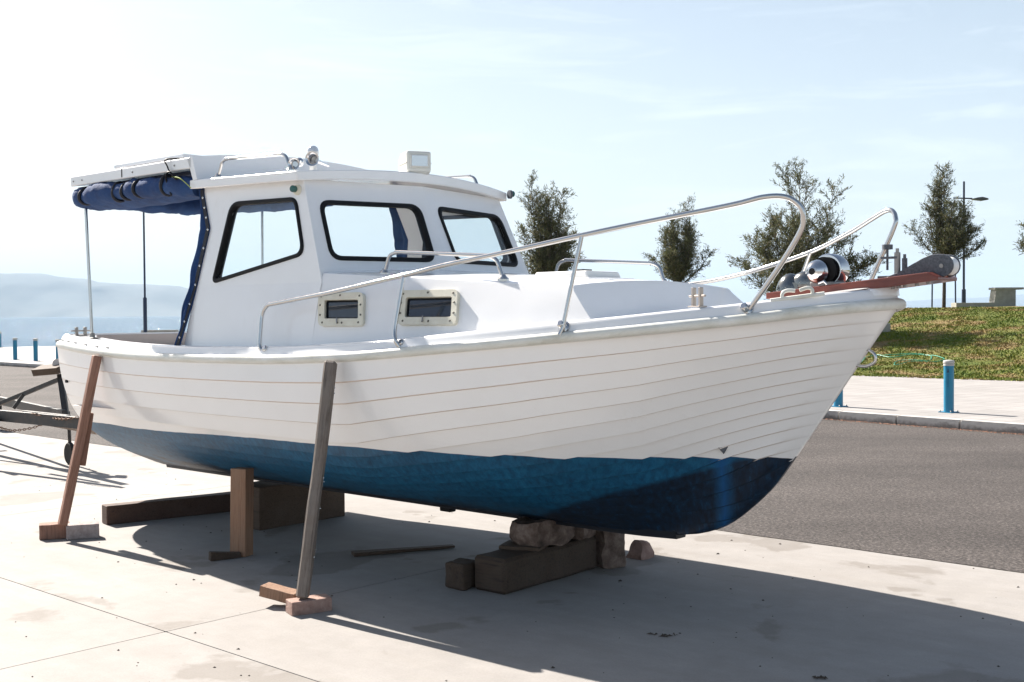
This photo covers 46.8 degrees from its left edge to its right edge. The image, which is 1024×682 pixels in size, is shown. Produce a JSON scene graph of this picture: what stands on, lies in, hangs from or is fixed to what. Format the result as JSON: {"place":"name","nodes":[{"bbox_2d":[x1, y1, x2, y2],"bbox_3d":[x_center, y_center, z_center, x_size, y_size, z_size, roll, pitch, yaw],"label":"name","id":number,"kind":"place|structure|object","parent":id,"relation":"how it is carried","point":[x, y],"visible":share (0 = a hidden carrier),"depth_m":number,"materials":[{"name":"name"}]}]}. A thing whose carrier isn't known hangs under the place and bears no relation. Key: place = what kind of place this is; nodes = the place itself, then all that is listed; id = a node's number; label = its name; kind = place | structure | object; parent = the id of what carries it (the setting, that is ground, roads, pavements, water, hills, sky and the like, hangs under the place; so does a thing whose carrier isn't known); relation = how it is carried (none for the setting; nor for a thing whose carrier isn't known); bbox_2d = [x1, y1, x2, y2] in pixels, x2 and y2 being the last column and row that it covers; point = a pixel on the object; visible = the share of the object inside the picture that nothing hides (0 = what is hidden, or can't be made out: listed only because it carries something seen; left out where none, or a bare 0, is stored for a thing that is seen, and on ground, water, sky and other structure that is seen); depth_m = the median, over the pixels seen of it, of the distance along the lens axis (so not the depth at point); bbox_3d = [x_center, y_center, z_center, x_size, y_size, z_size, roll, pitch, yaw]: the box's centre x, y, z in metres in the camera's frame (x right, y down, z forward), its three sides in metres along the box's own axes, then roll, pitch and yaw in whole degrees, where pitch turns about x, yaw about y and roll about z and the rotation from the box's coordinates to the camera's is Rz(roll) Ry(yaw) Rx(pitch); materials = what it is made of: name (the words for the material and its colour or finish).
{"place":"outdoors","nodes":[
{"label":"outdoors","id":0,"kind":"place"},
{"bbox_2d":[0,316,189,346],"bbox_3d":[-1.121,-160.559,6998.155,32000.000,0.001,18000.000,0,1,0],"label":"sea","id":1,"kind":"structure","parent":0,"point":[45,331],"depth_m":334.75,"materials":[{"name":"liquid"}]},
{"bbox_2d":[0,273,190,316],"bbox_3d":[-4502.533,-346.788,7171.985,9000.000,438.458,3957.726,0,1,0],"label":"headland","id":2,"kind":"structure","parent":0,"point":[33,295],"depth_m":7435.84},
{"bbox_2d":[141,330,178,332],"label":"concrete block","id":3,"kind":"structure","parent":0,"point":[161,331],"depth_m":60.95,"materials":[{"name":"grey concrete"}]},
{"bbox_2d":[0,431,1023,681],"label":"concrete apron","id":4,"kind":"object","parent":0,"point":[898,619],"visible":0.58,"depth_m":6.67,"materials":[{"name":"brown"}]},
{"bbox_2d":[0,359,95,464],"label":"trailer","id":5,"kind":"object","parent":4,"relation":"on","point":[40,415],"visible":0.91,"depth_m":13.09,"materials":[{"name":"paint"}]},
{"bbox_2d":[39,521,69,539],"bbox_3d":[-3.410,1.412,8.825,0.215,0.114,0.124,-1,1,-20],"label":"wood block","id":6,"kind":"object","parent":4,"relation":"on","point":[51,530],"depth_m":8.77,"materials":[{"name":"brown wood"}]},
{"bbox_2d":[58,355,101,525],"bbox_3d":[-3.200,0.734,8.770,0.066,1.270,0.058,13,-4,-37],"label":"timber prop","id":7,"kind":"object","parent":6,"relation":"on","point":[78,447],"visible":1,"depth_m":8.75,"materials":[{"name":"brown wood"}]},
{"bbox_2d":[80,413,93,465],"bbox_3d":[-3.174,0.731,8.832,0.045,0.395,0.050,9,-3,-23],"label":"batten","id":8,"kind":"object","parent":7,"relation":"attached to","point":[85,452],"visible":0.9,"depth_m":8.81,"materials":[{"name":"brown wood"}]},
{"bbox_2d":[66,521,98,539],"bbox_3d":[-3.200,1.413,8.824,0.235,0.112,0.125,-1,1,-22],"label":"brick","id":9,"kind":"object","parent":4,"relation":"on","point":[82,530],"visible":0.96,"depth_m":8.77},
{"bbox_2d":[102,492,229,524],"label":"timber beam","id":10,"kind":"structure","parent":4,"relation":"on","point":[152,509],"depth_m":9.63,"materials":[{"name":"brown wood"}]},
{"bbox_2d":[208,551,240,560],"bbox_3d":[-1.942,1.452,8.016,0.210,0.060,0.060,2,0,-28],"label":"wedge","id":11,"kind":"object","parent":4,"relation":"on","point":[218,555],"visible":1,"depth_m":7.99,"materials":[{"name":"brown wood"}]},
{"bbox_2d":[230,467,253,556],"bbox_3d":[-1.856,1.173,8.136,0.125,0.600,0.100,1,0,22],"label":"timber post","id":12,"kind":"object","parent":4,"relation":"on","point":[241,506],"visible":0.97,"depth_m":8.09,"materials":[{"name":"brown wood"}]},
{"bbox_2d":[259,582,296,602],"bbox_3d":[-1.315,1.433,6.724,0.220,0.064,0.104,11,5,17],"label":"wood block","id":13,"kind":"object","parent":4,"relation":"on","point":[276,592],"depth_m":6.69,"materials":[{"name":"brown wood"}]},
{"bbox_2d":[253,481,344,529],"bbox_3d":[-1.769,1.277,9.485,0.328,0.338,0.850,1,2,42],"label":"timber block","id":14,"kind":"object","parent":4,"relation":"on","point":[276,505],"depth_m":9.25,"materials":[{"name":"brown wood"}]},
{"bbox_2d":[285,594,331,615],"bbox_3d":[-1.130,1.467,6.586,0.237,0.080,0.113,-1,2,-30],"label":"brick","id":15,"kind":"object","parent":4,"relation":"on","point":[311,604],"visible":0.98,"depth_m":6.54,"materials":[{"name":"brick"}]},
{"bbox_2d":[296,360,336,598],"bbox_3d":[-1.092,0.772,6.662,0.080,1.331,0.084,5,-8,6],"label":"timber prop","id":16,"kind":"object","parent":15,"relation":"on","point":[327,393],"visible":1,"depth_m":6.63,"materials":[{"name":"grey wood"}]},
{"bbox_2d":[351,544,454,556],"bbox_3d":[-0.750,1.450,8.221,0.724,0.026,0.090,-1,1,-20],"label":"plank","id":17,"kind":"object","parent":4,"relation":"on","point":[356,553],"visible":1,"depth_m":8.18,"materials":[{"name":"brown wood"}]},
{"bbox_2d":[445,558,474,590],"bbox_3d":[-0.302,1.405,7.133,0.164,0.167,0.172,1,2,34],"label":"timber block","id":18,"kind":"object","parent":4,"relation":"on","point":[459,573],"depth_m":7.07,"materials":[{"name":"brown wood"}]},
{"bbox_2d":[15,479,1018,680],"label":"litter","id":19,"kind":"object","parent":4,"relation":"on","point":[817,677],"visible":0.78,"depth_m":6.05,"materials":[{"name":"brown"}]},
{"bbox_2d":[475,535,595,594],"bbox_3d":[0.159,1.373,7.354,0.260,0.220,0.930,1,2,40],"label":"timber block","id":20,"kind":"object","parent":4,"relation":"on","point":[502,571],"depth_m":7.13,"materials":[{"name":"brown wood"}]},
{"bbox_2d":[499,539,545,551],"bbox_3d":[0.100,1.257,7.341,0.262,0.026,0.340,0,1,20],"label":"board","id":21,"kind":"object","parent":20,"relation":"on","point":[509,545],"visible":0.53,"depth_m":7.19,"materials":[{"name":"brown wood"}]},
{"bbox_2d":[508,518,574,546],"bbox_3d":[0.192,1.173,7.371,0.298,0.167,0.431,1,2,40],"label":"stone","id":22,"kind":"object","parent":21,"relation":"on","point":[535,532],"visible":0.78,"depth_m":7.23,"materials":[{"name":"grey stone"}]},
{"bbox_2d":[56,145,960,538],"bbox_3d":[-0.483,-0.129,7.956,6.967,2.543,2.482,1,2,42],"label":"cabin boat","id":23,"kind":"object","parent":22,"relation":"on","point":[606,401],"visible":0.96,"depth_m":6.66,"materials":[{"name":"paint"}]},
{"bbox_2d":[571,527,598,538],"bbox_3d":[0.388,1.179,7.588,0.274,0.129,0.264,0,2,29],"label":"stone","id":24,"kind":"object","parent":20,"relation":"on","point":[580,532],"visible":0.23,"depth_m":7.46,"materials":[{"name":"stone"}]},
{"bbox_2d":[593,531,626,568],"bbox_3d":[0.626,1.337,7.728,0.210,0.293,0.224,-1,1,-23],"label":"stone","id":25,"kind":"object","parent":4,"relation":"on","point":[611,550],"visible":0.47,"depth_m":7.63,"materials":[{"name":"stone"}]},
{"bbox_2d":[628,540,652,559],"bbox_3d":[0.867,1.416,7.986,0.140,0.134,0.149,-2,2,-40],"label":"stone","id":26,"kind":"object","parent":4,"relation":"on","point":[641,549],"visible":0.93,"depth_m":7.95,"materials":[{"name":"stone"}]},
{"bbox_2d":[0,366,1023,572],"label":"asphalt road","id":27,"kind":"structure","parent":0,"point":[945,495],"depth_m":10.86,"materials":[{"name":"grey asphalt"}]},
{"bbox_2d":[823,418,1023,434],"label":"gutter litter","id":28,"kind":"object","parent":27,"relation":"on","point":[927,426],"visible":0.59,"depth_m":16.52,"materials":[{"name":"brown"}]},
{"bbox_2d":[0,346,1023,433],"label":"pavement","id":29,"kind":"structure","parent":0,"point":[991,405],"depth_m":20.00,"materials":[{"name":"concrete"}]},
{"bbox_2d":[11,338,18,359],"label":"bollard","id":30,"kind":"object","parent":29,"relation":"on","point":[15,349],"visible":1,"depth_m":42.01,"materials":[{"name":"blue metal"}]},
{"bbox_2d":[33,338,39,360],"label":"bollard","id":31,"kind":"object","parent":29,"relation":"on","point":[35,349],"visible":1,"depth_m":40.67,"materials":[{"name":"blue metal"}]},
{"bbox_2d":[55,339,60,358],"bbox_3d":[-14.938,0.331,38.966,0.220,0.788,0.220,1,2,45],"label":"bollard","id":32,"kind":"object","parent":29,"relation":"on","point":[56,340],"visible":0.46,"depth_m":38.90,"materials":[{"name":"blue metal"}]},
{"bbox_2d":[143,212,146,332],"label":"street lamp","id":33,"kind":"object","parent":29,"relation":"on","point":[144,312],"visible":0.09,"depth_m":51.91,"materials":[{"name":"grey metal"}]},
{"bbox_2d":[831,390,847,406],"bbox_3d":[5.225,0.657,18.961,0.220,0.788,0.220,-1,2,-39],"label":"bollard","id":34,"kind":"object","parent":29,"relation":"on","point":[838,402],"visible":0.3,"depth_m":18.90,"materials":[{"name":"blue metal"}]},
{"bbox_2d":[939,360,957,412],"bbox_3d":[6.545,0.676,17.742,0.220,0.788,0.220,-1,2,-39],"label":"bollard","id":35,"kind":"object","parent":29,"relation":"on","point":[948,365],"visible":1,"depth_m":17.68,"materials":[{"name":"blue metal"}]},
{"bbox_2d":[0,0,1023,302],"label":"sky","id":36,"kind":"structure","parent":0,"point":[639,108],"materials":[{"name":"blue"}]},
{"bbox_2d":[852,306,1023,380],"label":"grass mound","id":37,"kind":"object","parent":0,"point":[949,343],"depth_m":32.67,"materials":[{"name":"green plant"}]},
{"bbox_2d":[499,170,585,273],"bbox_3d":[1.091,-2.701,39.988,2.375,6.113,3.668,1,2,36],"label":"tamarisk tree","id":38,"kind":"object","parent":37,"relation":"on","point":[548,225],"visible":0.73,"depth_m":39.71,"materials":[{"name":"green plant"}]},
{"bbox_2d":[642,193,720,282],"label":"tamarisk tree","id":39,"kind":"object","parent":37,"relation":"on","point":[678,267],"visible":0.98,"depth_m":47.56,"materials":[{"name":"green plant"}]},
{"bbox_2d":[726,156,889,299],"bbox_3d":[8.832,-2.911,36.662,4.004,5.596,4.474,-1,2,-29],"label":"tamarisk tree","id":40,"kind":"object","parent":37,"relation":"on","point":[767,244],"visible":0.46,"depth_m":36.54,"materials":[{"name":"green plant"}]},
{"bbox_2d":[882,323,890,331],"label":"concrete block","id":41,"kind":"structure","parent":37,"relation":"on","point":[887,328],"depth_m":35.70,"materials":[{"name":"grey concrete"}]},
{"bbox_2d":[862,353,944,364],"bbox_3d":[10.118,0.466,31.024,1.744,0.251,2.340,-2,2,-42],"label":"garden hose","id":42,"kind":"object","parent":37,"relation":"on","point":[909,359],"visible":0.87,"depth_m":31.09,"materials":[{"name":"teal rubber"}]},
{"bbox_2d":[904,160,989,307],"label":"tamarisk tree","id":43,"kind":"object","parent":37,"relation":"on","point":[951,230],"visible":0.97,"depth_m":43.75,"materials":[{"name":"green plant"}]},
{"bbox_2d":[953,181,988,302],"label":"street lamp","id":44,"kind":"object","parent":37,"relation":"on","point":[964,289],"visible":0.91,"depth_m":49.88,"materials":[{"name":"grey metal"}]},
{"bbox_2d":[951,287,1023,307],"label":"concrete bench","id":45,"kind":"object","parent":37,"relation":"on","point":[1002,296],"visible":0.62,"depth_m":41.73,"materials":[{"name":"grey concrete"}]},
{"bbox_2d":[1012,220,1023,254],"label":"tamarisk tree","id":46,"kind":"object","parent":37,"relation":"on","point":[1021,242],"visible":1,"depth_m":40.42,"materials":[{"name":"green plant"}]},
{"bbox_2d":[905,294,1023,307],"bbox_3d":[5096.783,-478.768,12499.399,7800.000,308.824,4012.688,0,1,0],"label":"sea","id":47,"kind":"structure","parent":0,"point":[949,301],"depth_m":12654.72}
]}

